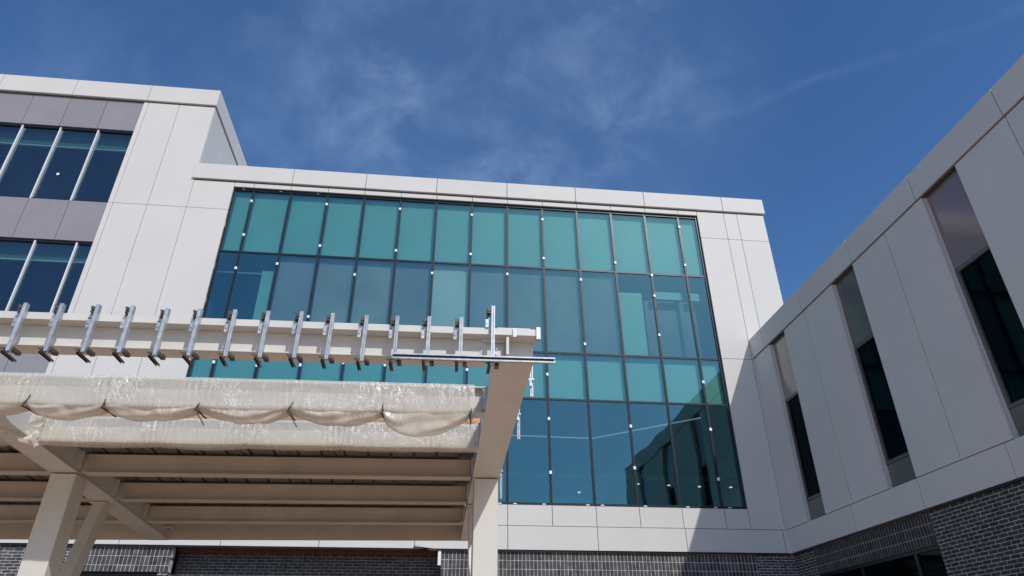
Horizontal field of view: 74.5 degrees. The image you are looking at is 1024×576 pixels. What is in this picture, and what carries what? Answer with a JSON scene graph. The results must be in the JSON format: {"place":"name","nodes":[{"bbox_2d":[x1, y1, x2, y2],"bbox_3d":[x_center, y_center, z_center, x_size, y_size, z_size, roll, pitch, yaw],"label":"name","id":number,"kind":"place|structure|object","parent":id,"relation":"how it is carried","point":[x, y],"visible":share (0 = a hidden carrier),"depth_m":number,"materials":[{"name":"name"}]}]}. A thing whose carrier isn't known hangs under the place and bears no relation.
{"place":"outdoors","nodes":[
{"label":"outdoors","id":0,"kind":"place"},
{"bbox_2d":[0,54,1023,575],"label":"office building","id":1,"kind":"structure","parent":0,"point":[704,400],"depth_m":22.00,"materials":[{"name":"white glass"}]},
{"bbox_2d":[0,238,92,312],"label":"strip window","id":2,"kind":"structure","parent":1,"relation":"in","point":[34,242],"depth_m":21.99,"materials":[{"name":"white metal"}]},
{"bbox_2d":[0,123,132,202],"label":"strip window","id":3,"kind":"structure","parent":1,"relation":"in","point":[21,126],"depth_m":24.18,"materials":[{"name":"white metal"}]},
{"bbox_2d":[773,334,826,520],"bbox_3d":[8.530,3.968,19.958,0.100,5.490,0.980,3,-30,-6],"label":"wing window","id":4,"kind":"structure","parent":1,"relation":"in","point":[809,479],"depth_m":19.96,"materials":[{"name":"black glass"}]},
{"bbox_2d":[836,269,916,487],"bbox_3d":[8.952,2.043,16.604,0.100,5.490,1.000,3,-30,-6],"label":"wing window","id":5,"kind":"structure","parent":1,"relation":"in","point":[897,458],"depth_m":16.55,"materials":[{"name":"black glass"}]},
{"bbox_2d":[820,545,947,575],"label":"window","id":6,"kind":"structure","parent":1,"relation":"in","point":[928,561],"depth_m":15.15,"materials":[{"name":"black glass"}]},
{"bbox_2d":[927,170,1023,436],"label":"wing window","id":7,"kind":"structure","parent":1,"relation":"in","point":[1000,328],"depth_m":13.34,"materials":[{"name":"black glass"}]},
{"bbox_2d":[0,0,1023,303],"label":"sky","id":8,"kind":"structure","parent":0,"point":[815,111],"materials":[{"name":"blue"}]},
{"label":"ground","id":9,"kind":"structure","parent":0,"visible":0},
{"bbox_2d":[0,303,554,575],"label":"steel canopy","id":10,"kind":"object","parent":9,"relation":"on","point":[54,499],"visible":0.99,"depth_m":10.04,"materials":[{"name":"metal"}]},
{"bbox_2d":[0,414,45,446],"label":"plastic sheet","id":11,"kind":"object","parent":10,"relation":"attached to","point":[26,438],"visible":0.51,"depth_m":9.13,"materials":[{"name":"white"}]},
{"bbox_2d":[0,372,474,436],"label":"plastic sheet","id":12,"kind":"object","parent":10,"relation":"hanging from","point":[419,422],"visible":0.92,"depth_m":8.50,"materials":[{"name":"white"}]},
{"bbox_2d":[38,416,477,452],"bbox_3d":[-3.513,2.113,9.723,6.050,0.483,0.278,3,-30,-6],"label":"plastic sheet","id":13,"kind":"object","parent":10,"relation":"attached to","point":[455,437],"visible":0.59,"depth_m":9.58,"materials":[{"name":"white"}]}
]}

